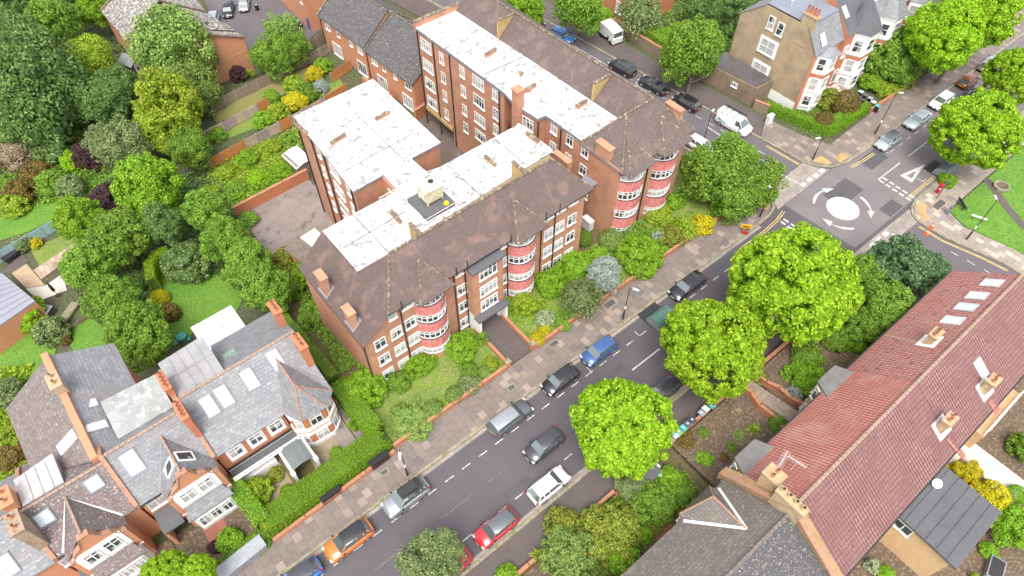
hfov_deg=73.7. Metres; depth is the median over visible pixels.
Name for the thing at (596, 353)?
parked car
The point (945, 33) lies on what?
plane tree
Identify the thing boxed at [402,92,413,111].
window
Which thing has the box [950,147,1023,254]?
lawn
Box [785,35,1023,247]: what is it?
junction surface
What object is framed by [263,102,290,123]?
shrub
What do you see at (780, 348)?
garden wall
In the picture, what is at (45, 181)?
shrub
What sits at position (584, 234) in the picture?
clipped bush
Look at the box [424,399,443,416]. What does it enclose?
clipped bush
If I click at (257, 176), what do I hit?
shrub
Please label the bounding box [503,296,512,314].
shrub
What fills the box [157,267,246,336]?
lawn
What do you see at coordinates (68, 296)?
ground
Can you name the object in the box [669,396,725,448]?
garden wall
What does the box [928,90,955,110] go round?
parked car
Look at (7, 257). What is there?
barbecue table
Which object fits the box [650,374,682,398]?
parked car
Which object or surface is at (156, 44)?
garden tree
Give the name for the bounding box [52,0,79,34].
garden tree
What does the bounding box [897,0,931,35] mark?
terraced house
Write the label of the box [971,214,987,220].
street nameplate
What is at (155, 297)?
clipped bush
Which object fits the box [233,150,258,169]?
shrub
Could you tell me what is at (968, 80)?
parked car
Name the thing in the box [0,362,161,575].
terraced house
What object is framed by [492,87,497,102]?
window
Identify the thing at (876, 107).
wheelie bin
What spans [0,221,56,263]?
garden fence
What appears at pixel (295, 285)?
shrub
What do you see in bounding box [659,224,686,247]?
shrub
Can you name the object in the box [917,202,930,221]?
tactile paving
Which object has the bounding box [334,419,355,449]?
front path
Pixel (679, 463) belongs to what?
front path
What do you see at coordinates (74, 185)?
shrub
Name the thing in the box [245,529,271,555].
shrub
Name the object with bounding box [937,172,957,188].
shrub
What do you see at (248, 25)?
car park
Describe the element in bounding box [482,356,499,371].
shrub
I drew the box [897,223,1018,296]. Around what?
side road surface
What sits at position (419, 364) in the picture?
shrub
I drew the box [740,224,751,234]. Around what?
road works sign
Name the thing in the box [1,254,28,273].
patio
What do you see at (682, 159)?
shrub
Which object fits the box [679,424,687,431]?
wheelie bin
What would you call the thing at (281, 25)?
garden tree
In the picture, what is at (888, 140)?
parked car
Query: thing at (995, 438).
garden
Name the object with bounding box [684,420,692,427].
wheelie bin
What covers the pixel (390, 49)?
terraced house
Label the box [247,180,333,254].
yard
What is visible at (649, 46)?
garden wall
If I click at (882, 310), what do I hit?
garden tree
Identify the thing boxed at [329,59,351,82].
garden fence
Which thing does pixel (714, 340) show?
plane tree
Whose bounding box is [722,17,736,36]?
shrub
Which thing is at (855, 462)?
terraced house
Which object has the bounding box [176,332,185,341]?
garden table
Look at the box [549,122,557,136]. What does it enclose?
window
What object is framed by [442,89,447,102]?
window
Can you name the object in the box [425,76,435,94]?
window
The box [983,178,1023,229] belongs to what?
park path
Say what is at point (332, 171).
window
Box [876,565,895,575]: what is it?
shrub
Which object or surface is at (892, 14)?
terraced house
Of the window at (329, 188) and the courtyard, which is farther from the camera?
the courtyard
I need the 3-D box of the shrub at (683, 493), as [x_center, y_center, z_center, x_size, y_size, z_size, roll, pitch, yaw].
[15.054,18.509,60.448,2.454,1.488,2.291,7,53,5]
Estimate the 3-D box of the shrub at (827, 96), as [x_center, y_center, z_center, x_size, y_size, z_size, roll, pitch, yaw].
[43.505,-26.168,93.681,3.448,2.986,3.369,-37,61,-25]
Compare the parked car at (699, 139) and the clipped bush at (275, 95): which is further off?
the clipped bush at (275, 95)
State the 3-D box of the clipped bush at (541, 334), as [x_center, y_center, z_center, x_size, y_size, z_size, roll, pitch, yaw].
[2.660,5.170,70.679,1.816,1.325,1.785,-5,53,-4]
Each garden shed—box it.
[118,53,140,73]
[281,146,310,172]
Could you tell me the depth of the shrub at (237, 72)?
103.56 m
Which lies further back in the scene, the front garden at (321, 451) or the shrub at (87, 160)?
the shrub at (87, 160)
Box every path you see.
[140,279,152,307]
[201,518,226,559]
[276,455,315,483]
[334,398,362,438]
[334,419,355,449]
[482,314,530,363]
[615,491,672,540]
[659,448,708,496]
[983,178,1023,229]
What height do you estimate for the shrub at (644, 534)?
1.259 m
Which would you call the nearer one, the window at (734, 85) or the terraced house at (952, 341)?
the terraced house at (952, 341)
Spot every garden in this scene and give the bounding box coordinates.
[138,539,173,575]
[175,507,266,561]
[260,436,341,502]
[523,462,695,575]
[671,392,775,487]
[760,278,919,410]
[849,377,1023,575]
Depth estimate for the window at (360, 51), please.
101.90 m
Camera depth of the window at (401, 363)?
67.90 m
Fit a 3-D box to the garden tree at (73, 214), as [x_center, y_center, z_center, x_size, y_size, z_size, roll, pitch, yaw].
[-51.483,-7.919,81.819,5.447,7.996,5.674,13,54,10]
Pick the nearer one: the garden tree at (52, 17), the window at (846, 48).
the window at (846, 48)
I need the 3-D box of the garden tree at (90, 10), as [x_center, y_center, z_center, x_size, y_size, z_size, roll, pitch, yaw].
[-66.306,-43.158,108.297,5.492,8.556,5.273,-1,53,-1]
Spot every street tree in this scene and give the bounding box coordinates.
[504,0,545,23]
[552,0,604,36]
[659,12,726,93]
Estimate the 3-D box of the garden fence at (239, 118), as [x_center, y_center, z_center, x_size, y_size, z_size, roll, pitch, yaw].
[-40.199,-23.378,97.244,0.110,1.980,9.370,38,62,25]
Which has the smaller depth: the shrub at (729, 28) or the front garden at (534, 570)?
the front garden at (534, 570)
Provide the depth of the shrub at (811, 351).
68.53 m
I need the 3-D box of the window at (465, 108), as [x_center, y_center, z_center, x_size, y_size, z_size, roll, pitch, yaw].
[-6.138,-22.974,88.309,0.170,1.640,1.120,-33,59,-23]
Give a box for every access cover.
[379,467,389,476]
[547,339,559,348]
[549,340,558,346]
[602,298,616,309]
[604,299,615,308]
[931,198,947,210]
[932,199,945,209]
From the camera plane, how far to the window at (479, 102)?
84.39 m
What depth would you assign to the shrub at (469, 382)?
67.05 m
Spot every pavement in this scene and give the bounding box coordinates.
[217,201,771,575]
[388,0,689,156]
[465,261,856,575]
[537,0,764,135]
[761,8,1023,165]
[913,113,1023,272]
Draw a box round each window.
[57,556,69,567]
[134,64,140,72]
[146,495,167,511]
[316,147,322,159]
[321,165,327,178]
[325,22,330,32]
[327,183,332,196]
[328,162,340,184]
[332,41,343,59]
[332,200,337,212]
[333,180,346,202]
[338,198,349,216]
[345,183,351,198]
[350,202,355,213]
[357,46,363,55]
[357,59,367,77]
[371,57,377,66]
[374,336,387,352]
[377,74,388,92]
[378,351,391,366]
[382,366,395,380]
[388,312,397,322]
[390,325,403,341]
[394,341,407,356]
[398,356,408,369]
[401,302,413,312]
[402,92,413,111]
[404,315,417,331]
[405,82,411,91]
[408,331,420,346]
[411,347,422,355]
[420,37,431,55]
[423,58,433,75]
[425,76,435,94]
[427,95,437,112]
[439,52,444,65]
[441,71,445,84]
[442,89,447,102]
[444,108,448,120]
[455,270,465,278]
[457,282,467,297]
[458,300,468,313]
[459,65,464,79]
[460,84,466,98]
[460,316,469,329]
[462,104,467,117]
[463,121,468,134]
[472,73,483,93]
[473,92,484,111]
[474,111,485,129]
[475,128,485,143]
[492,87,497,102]
[492,107,498,122]
[493,123,498,135]
[503,256,506,267]
[503,274,506,284]
[522,115,533,133]
[542,244,551,258]
[542,261,550,271]
[543,227,553,241]
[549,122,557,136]
[549,140,555,152]
[552,254,561,265]
[553,237,562,251]
[555,220,564,235]
[564,247,572,254]
[565,134,573,148]
[565,230,574,244]
[566,212,576,227]
[568,200,578,207]
[578,163,586,175]
[580,146,588,159]
[615,0,622,15]
[731,81,737,88]
[765,15,776,31]
[774,21,784,37]
[840,45,848,58]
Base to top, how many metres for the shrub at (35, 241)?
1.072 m
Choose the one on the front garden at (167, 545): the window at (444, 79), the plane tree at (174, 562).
the plane tree at (174, 562)
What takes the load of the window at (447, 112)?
in the apartment block at (490, 69)
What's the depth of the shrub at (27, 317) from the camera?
75.66 m
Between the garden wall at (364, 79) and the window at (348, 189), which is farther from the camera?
the garden wall at (364, 79)
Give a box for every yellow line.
[739,211,781,248]
[919,227,1006,270]
[920,226,1006,269]
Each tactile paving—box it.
[758,203,769,209]
[812,155,830,164]
[835,153,848,161]
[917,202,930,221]
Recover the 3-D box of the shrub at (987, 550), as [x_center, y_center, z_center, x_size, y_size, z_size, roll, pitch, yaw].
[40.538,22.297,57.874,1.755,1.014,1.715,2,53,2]
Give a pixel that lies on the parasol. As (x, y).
(53, 290)
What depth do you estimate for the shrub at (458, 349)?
68.91 m
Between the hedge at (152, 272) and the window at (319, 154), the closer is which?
the window at (319, 154)
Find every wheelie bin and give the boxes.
[672,433,679,442]
[676,428,683,434]
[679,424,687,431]
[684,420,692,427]
[688,416,696,427]
[697,409,705,420]
[702,405,709,416]
[708,403,715,411]
[873,104,880,112]
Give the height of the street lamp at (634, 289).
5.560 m
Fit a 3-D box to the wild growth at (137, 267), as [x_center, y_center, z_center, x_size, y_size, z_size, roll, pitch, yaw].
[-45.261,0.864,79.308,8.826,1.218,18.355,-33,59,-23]
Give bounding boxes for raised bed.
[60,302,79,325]
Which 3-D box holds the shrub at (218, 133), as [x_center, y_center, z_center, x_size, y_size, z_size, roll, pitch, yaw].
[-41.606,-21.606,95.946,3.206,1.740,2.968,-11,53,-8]
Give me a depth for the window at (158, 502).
56.38 m
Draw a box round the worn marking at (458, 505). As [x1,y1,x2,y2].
[443,494,472,516]
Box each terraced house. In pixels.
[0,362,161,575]
[0,473,79,575]
[40,343,238,544]
[155,299,341,481]
[316,0,403,78]
[363,10,424,111]
[621,480,827,575]
[717,365,1001,575]
[822,0,882,104]
[847,270,1023,452]
[857,0,908,84]
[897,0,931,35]
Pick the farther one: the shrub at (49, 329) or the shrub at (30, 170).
the shrub at (30, 170)
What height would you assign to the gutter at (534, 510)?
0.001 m
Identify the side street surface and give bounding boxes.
[432,0,801,181]
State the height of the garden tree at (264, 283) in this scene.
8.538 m
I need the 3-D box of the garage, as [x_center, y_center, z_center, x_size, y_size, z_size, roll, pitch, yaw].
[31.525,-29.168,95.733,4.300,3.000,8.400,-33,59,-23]
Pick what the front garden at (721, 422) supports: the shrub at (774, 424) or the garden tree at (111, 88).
the shrub at (774, 424)
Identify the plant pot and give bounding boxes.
[345,421,351,428]
[351,424,357,431]
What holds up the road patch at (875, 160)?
on the junction surface
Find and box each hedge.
[143,245,171,290]
[216,526,268,565]
[227,475,270,530]
[257,425,392,538]
[269,307,341,387]
[329,376,385,435]
[630,18,667,46]
[767,101,871,135]
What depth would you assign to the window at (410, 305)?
62.15 m
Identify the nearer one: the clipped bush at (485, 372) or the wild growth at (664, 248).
the clipped bush at (485, 372)
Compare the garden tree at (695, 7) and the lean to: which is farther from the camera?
the garden tree at (695, 7)
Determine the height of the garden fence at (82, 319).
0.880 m
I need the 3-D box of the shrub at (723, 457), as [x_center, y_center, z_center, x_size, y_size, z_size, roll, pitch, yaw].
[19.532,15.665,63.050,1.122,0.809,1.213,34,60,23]
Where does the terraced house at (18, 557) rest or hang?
on the ground at (68, 296)
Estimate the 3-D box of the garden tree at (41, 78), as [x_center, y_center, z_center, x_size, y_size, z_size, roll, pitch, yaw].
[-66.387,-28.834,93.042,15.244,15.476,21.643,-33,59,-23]
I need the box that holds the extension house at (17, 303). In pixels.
[0,273,45,353]
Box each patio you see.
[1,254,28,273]
[12,264,43,287]
[26,275,66,299]
[34,245,71,278]
[947,444,1023,500]
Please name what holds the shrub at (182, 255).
on the lawn at (204, 299)
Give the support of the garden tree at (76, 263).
on the ground at (68, 296)
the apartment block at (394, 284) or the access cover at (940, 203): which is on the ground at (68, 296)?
the apartment block at (394, 284)
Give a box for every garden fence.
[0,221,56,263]
[68,315,86,330]
[200,103,258,141]
[207,115,292,167]
[214,43,330,111]
[256,97,269,111]
[290,97,324,125]
[301,32,324,56]
[323,83,347,100]
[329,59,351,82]
[331,395,339,409]
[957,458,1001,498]
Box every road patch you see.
[502,475,530,500]
[593,364,625,384]
[712,240,752,271]
[823,178,863,199]
[858,149,887,168]
[879,199,902,216]
[943,139,960,149]
[958,85,977,96]
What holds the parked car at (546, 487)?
on the road at (483, 502)
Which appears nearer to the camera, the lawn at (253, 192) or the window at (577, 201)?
the window at (577, 201)
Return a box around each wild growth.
[0,12,139,134]
[0,111,111,213]
[0,362,33,481]
[73,247,153,327]
[163,163,293,318]
[206,126,301,190]
[224,158,295,204]
[298,291,358,372]
[430,361,500,413]
[511,265,605,329]
[528,291,607,327]
[559,470,698,575]
[608,210,694,269]
[615,0,733,57]
[615,208,713,283]
[777,101,852,139]
[845,263,951,356]
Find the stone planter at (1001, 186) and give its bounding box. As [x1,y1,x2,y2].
[993,180,1010,192]
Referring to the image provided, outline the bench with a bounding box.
[957,196,967,210]
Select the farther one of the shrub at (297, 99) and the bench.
the shrub at (297, 99)
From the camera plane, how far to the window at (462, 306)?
68.62 m
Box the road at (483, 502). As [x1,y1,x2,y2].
[285,0,1021,575]
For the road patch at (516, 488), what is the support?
on the road at (483, 502)
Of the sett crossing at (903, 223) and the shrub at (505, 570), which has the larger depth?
the sett crossing at (903, 223)
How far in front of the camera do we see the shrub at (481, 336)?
70.22 m
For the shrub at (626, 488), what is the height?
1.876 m
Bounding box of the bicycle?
[863,556,873,574]
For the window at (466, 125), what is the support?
in the apartment block at (490, 69)
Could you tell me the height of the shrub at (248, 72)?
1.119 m
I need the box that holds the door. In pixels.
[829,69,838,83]
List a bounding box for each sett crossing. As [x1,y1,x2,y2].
[774,163,829,208]
[853,209,916,255]
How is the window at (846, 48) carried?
in the terraced house at (862, 27)
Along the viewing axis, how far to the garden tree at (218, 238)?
76.84 m
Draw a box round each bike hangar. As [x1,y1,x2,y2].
[638,302,672,331]
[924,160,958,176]
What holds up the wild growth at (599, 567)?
on the front garden at (534, 570)
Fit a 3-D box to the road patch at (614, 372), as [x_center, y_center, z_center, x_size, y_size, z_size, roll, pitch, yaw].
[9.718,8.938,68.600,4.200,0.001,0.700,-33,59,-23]
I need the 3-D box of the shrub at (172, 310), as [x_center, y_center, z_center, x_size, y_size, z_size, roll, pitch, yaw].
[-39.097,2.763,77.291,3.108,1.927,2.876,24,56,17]
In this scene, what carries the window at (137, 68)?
in the garden shed at (124, 58)
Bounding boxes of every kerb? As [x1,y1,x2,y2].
[276,0,774,575]
[459,259,856,575]
[543,18,1023,167]
[910,110,1023,273]
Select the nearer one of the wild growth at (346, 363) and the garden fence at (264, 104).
the wild growth at (346, 363)
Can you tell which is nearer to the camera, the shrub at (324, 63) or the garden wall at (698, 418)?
the garden wall at (698, 418)
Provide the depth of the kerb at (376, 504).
65.25 m
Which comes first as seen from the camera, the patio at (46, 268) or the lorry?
the patio at (46, 268)
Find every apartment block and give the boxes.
[293,79,593,382]
[413,0,694,237]
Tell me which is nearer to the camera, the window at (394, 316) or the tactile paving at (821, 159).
the window at (394, 316)
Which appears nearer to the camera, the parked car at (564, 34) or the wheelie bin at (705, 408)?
the wheelie bin at (705, 408)
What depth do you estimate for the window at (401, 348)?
65.98 m
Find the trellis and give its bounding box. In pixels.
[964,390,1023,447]
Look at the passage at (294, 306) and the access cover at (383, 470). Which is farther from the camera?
the passage at (294, 306)
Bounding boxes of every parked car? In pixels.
[208,10,220,20]
[221,0,234,17]
[237,0,250,11]
[280,554,323,575]
[322,515,374,563]
[381,474,430,518]
[447,544,473,574]
[472,505,519,549]
[485,398,533,437]
[526,465,570,505]
[540,362,580,396]
[550,25,575,43]
[580,334,618,366]
[638,75,670,95]
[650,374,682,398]
[667,269,707,301]
[671,93,702,112]
[686,133,712,151]
[874,129,902,151]
[903,108,933,130]
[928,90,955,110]
[955,72,980,89]
[976,55,997,72]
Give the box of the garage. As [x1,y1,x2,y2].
[701,52,773,105]
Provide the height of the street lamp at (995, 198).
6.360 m
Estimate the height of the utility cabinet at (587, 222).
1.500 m
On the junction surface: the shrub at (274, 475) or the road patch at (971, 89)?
the road patch at (971, 89)
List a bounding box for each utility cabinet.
[581,214,594,231]
[765,113,774,124]
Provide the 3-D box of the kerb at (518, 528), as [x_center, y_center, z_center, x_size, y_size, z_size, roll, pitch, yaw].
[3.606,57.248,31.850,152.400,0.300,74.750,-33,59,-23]
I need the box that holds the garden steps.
[748,379,797,422]
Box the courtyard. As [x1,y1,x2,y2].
[419,113,464,165]
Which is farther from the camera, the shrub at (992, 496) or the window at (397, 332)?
the window at (397, 332)
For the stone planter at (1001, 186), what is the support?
on the lawn at (1001, 225)
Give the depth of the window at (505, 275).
70.55 m
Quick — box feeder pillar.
[945,205,953,214]
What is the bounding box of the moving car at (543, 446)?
[522,425,566,464]
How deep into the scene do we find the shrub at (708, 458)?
62.70 m
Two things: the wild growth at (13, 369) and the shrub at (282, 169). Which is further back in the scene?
the shrub at (282, 169)
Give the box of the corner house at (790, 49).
[729,0,843,111]
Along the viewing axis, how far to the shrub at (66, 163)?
91.33 m
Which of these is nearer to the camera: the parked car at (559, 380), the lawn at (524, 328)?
the parked car at (559, 380)
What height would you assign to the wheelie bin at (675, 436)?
1.090 m
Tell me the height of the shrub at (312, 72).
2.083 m
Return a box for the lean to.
[283,225,324,263]
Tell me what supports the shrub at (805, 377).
on the front garden at (773, 367)
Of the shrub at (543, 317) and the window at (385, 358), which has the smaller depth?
the window at (385, 358)
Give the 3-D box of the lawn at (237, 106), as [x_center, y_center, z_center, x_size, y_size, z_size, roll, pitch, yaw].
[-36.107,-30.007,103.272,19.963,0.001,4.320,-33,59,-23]
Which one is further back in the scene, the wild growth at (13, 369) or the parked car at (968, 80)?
the parked car at (968, 80)
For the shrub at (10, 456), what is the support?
on the ground at (68, 296)
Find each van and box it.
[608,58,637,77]
[715,104,752,136]
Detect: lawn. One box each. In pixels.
[0,173,113,239]
[0,333,57,379]
[30,236,82,265]
[69,318,110,350]
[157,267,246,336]
[209,64,333,122]
[209,130,300,188]
[218,79,342,141]
[233,178,282,202]
[365,327,503,442]
[508,238,640,341]
[611,186,727,252]
[672,166,690,193]
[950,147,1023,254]
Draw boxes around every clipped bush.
[120,269,147,291]
[149,289,170,305]
[263,88,280,103]
[280,484,290,493]
[329,446,342,458]
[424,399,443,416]
[445,386,462,402]
[478,365,491,379]
[529,331,545,346]
[538,325,550,336]
[579,229,591,247]
[598,228,623,252]
[622,221,648,243]
[696,427,708,438]
[814,111,833,125]
[831,89,861,113]
[1007,484,1023,504]
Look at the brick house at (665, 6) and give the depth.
107.23 m
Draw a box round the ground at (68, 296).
[0,0,1023,575]
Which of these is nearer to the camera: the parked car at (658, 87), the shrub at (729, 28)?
the parked car at (658, 87)
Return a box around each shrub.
[0,131,39,173]
[0,178,39,205]
[0,194,32,218]
[0,376,23,409]
[0,415,19,452]
[0,444,25,473]
[10,233,32,254]
[17,296,49,333]
[18,159,53,181]
[29,137,69,164]
[29,237,42,249]
[29,315,71,348]
[32,168,65,196]
[55,174,87,197]
[58,149,84,173]
[59,334,72,345]
[70,141,106,171]
[86,176,130,211]
[158,301,182,322]
[159,238,212,284]
[192,185,220,199]
[205,126,227,143]
[206,539,219,554]
[212,165,234,180]
[215,526,244,554]
[225,181,246,196]
[229,65,246,82]
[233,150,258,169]
[238,210,259,226]
[244,69,254,77]
[245,476,274,504]
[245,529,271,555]
[246,169,267,183]
[253,110,273,129]
[258,138,281,156]
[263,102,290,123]
[266,466,284,483]
[271,160,293,178]
[271,245,296,273]
[279,132,297,146]
[281,90,308,111]
[282,74,302,93]
[286,279,304,301]
[290,261,308,288]
[293,80,318,102]
[297,301,322,333]
[305,65,324,81]
[312,78,328,93]
[313,57,332,72]
[344,362,388,408]
[385,396,433,441]
[387,369,411,394]
[389,402,406,416]
[402,352,436,380]
[444,331,477,365]
[458,374,479,395]
[459,361,478,377]
[475,331,490,346]
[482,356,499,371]
[493,562,520,575]
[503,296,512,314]
[509,292,542,318]
[528,547,546,563]
[534,266,566,299]
[535,309,554,328]
[537,523,598,575]
[542,505,580,543]
[551,312,571,330]
[552,249,591,281]
[574,500,640,567]
[585,254,621,293]
[586,246,608,263]
[591,7,614,29]
[605,543,640,575]
[613,474,647,503]
[614,235,664,280]
[629,479,681,526]
[636,524,652,545]
[644,204,674,228]
[651,231,666,243]
[655,464,685,492]
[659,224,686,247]
[665,193,686,210]
[666,21,683,32]
[673,217,698,240]
[675,429,696,449]
[675,485,695,510]
[679,153,695,173]
[691,214,716,236]
[695,450,714,466]
[720,451,729,462]
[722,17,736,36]
[726,441,736,452]
[731,407,742,417]
[733,429,744,440]
[746,422,761,434]
[756,374,767,385]
[768,414,786,432]
[779,360,825,396]
[785,386,803,399]
[790,341,825,369]
[816,87,840,110]
[821,324,852,352]
[829,111,849,128]
[842,325,869,353]
[857,73,884,91]
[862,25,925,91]
[862,558,880,575]
[874,80,899,97]
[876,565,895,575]
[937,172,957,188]
[946,460,983,485]
[969,478,1012,510]
[978,541,1000,560]
[990,500,1023,549]
[1004,431,1023,462]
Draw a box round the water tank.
[379,166,471,227]
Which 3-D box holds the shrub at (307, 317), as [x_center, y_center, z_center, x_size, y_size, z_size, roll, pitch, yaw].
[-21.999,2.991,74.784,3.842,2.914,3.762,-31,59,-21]
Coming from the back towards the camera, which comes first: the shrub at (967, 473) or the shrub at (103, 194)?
the shrub at (103, 194)
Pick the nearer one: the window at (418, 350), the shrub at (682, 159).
the window at (418, 350)
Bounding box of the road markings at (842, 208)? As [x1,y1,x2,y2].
[320,44,988,575]
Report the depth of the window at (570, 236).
73.95 m
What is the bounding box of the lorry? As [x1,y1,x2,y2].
[599,18,622,44]
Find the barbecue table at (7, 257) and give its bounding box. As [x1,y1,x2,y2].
[0,249,20,263]
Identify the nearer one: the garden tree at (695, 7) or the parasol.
the parasol
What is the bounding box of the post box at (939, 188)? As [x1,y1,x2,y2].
[935,183,944,193]
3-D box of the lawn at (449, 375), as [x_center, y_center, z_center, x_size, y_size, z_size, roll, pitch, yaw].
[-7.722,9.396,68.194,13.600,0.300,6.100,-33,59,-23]
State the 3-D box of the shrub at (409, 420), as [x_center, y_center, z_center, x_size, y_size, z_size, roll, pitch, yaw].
[-9.384,12.524,65.173,4.339,1.350,4.591,17,55,13]
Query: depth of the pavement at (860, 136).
92.17 m
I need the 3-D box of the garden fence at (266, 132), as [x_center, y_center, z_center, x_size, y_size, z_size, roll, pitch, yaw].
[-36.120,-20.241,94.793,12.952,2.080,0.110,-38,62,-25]
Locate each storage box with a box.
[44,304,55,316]
[643,466,661,484]
[982,554,1006,575]
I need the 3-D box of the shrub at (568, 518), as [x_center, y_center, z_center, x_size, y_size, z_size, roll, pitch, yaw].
[4.215,20.216,58.794,3.220,2.092,3.450,38,61,25]
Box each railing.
[319,484,341,504]
[368,450,389,469]
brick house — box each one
[100,0,253,83]
[281,0,323,31]
[594,0,673,27]
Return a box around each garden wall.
[231,168,309,215]
[272,449,395,542]
[361,76,392,96]
[392,328,511,447]
[413,102,429,120]
[501,161,733,350]
[516,490,614,575]
[609,16,698,78]
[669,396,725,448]
[742,387,783,428]
[752,99,770,113]
[752,376,803,406]
[763,277,860,364]
[869,80,916,112]
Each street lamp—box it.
[398,449,408,475]
[622,287,638,319]
[812,137,822,159]
[874,92,903,133]
[966,195,997,239]
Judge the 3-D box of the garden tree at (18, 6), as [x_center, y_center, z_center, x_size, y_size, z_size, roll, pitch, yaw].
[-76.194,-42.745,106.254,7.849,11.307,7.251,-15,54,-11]
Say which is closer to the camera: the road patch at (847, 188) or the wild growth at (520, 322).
the wild growth at (520, 322)
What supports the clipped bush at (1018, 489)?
on the garden at (995, 438)
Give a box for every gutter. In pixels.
[283,226,760,575]
[458,315,773,575]
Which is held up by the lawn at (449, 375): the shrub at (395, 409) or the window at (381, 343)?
the shrub at (395, 409)
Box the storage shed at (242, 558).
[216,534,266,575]
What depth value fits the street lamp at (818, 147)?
86.08 m
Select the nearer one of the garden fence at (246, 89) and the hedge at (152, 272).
the hedge at (152, 272)
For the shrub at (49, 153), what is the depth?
92.11 m
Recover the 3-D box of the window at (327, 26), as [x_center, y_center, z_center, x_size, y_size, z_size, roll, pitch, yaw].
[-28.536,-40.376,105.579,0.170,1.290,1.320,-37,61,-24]
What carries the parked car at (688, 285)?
on the road at (483, 502)
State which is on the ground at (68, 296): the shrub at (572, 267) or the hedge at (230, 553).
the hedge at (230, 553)
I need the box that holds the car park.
[205,0,321,73]
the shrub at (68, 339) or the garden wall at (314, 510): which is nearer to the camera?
the garden wall at (314, 510)
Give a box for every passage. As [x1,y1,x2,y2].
[288,295,373,394]
[578,226,599,251]
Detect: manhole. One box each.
[398,531,405,538]
[602,372,608,377]
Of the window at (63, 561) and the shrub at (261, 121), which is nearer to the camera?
the window at (63, 561)
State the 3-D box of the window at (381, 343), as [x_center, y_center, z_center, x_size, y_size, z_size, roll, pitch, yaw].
[-12.146,5.200,63.150,1.320,1.490,0.170,-33,59,-23]
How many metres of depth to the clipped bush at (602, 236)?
77.63 m
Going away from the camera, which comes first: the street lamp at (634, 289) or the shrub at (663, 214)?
the street lamp at (634, 289)
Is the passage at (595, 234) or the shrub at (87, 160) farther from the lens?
the shrub at (87, 160)
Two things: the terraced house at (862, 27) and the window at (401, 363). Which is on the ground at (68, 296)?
the terraced house at (862, 27)
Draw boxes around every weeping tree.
[556,275,605,324]
[615,0,662,41]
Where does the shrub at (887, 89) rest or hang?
on the ground at (68, 296)
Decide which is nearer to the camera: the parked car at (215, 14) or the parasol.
the parasol
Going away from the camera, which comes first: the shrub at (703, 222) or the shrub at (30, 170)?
the shrub at (703, 222)
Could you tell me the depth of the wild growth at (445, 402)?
67.11 m
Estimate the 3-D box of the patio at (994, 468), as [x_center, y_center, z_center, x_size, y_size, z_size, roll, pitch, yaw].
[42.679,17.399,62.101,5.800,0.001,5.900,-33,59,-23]
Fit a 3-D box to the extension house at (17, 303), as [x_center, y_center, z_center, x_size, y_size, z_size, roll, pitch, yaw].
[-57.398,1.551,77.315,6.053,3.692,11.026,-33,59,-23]
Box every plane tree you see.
[139,548,217,575]
[569,377,685,480]
[658,296,767,404]
[725,221,865,346]
[902,0,1023,83]
[927,86,1023,169]
[980,46,1023,105]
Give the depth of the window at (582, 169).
76.44 m
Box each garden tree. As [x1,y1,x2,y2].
[0,0,34,22]
[0,8,91,149]
[19,0,84,48]
[50,194,105,243]
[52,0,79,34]
[56,234,119,289]
[65,32,116,77]
[71,62,137,126]
[73,0,107,37]
[77,274,142,320]
[79,114,155,168]
[83,205,152,266]
[102,298,167,355]
[109,151,186,226]
[114,318,175,374]
[122,2,224,116]
[131,65,204,155]
[137,201,186,246]
[162,125,212,171]
[179,187,229,230]
[199,214,249,262]
[220,236,276,286]
[238,262,293,312]
[246,28,312,80]
[262,11,304,47]
[394,526,465,575]
[676,130,788,225]
[682,0,719,17]
[719,0,760,24]
[845,253,916,342]
[864,232,951,293]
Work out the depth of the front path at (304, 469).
62.65 m
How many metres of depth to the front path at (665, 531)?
59.35 m
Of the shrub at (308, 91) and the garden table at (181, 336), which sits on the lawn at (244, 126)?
the shrub at (308, 91)
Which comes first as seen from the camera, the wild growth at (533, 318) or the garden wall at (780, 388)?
the garden wall at (780, 388)
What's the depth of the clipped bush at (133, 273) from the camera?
79.41 m
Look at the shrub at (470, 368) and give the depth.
67.95 m
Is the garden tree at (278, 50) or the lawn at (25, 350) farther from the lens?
the garden tree at (278, 50)
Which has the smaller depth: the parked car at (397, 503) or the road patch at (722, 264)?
the parked car at (397, 503)
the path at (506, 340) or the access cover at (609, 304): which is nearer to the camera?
the path at (506, 340)
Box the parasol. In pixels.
[46,282,60,296]
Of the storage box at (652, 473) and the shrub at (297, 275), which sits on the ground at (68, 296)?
the shrub at (297, 275)

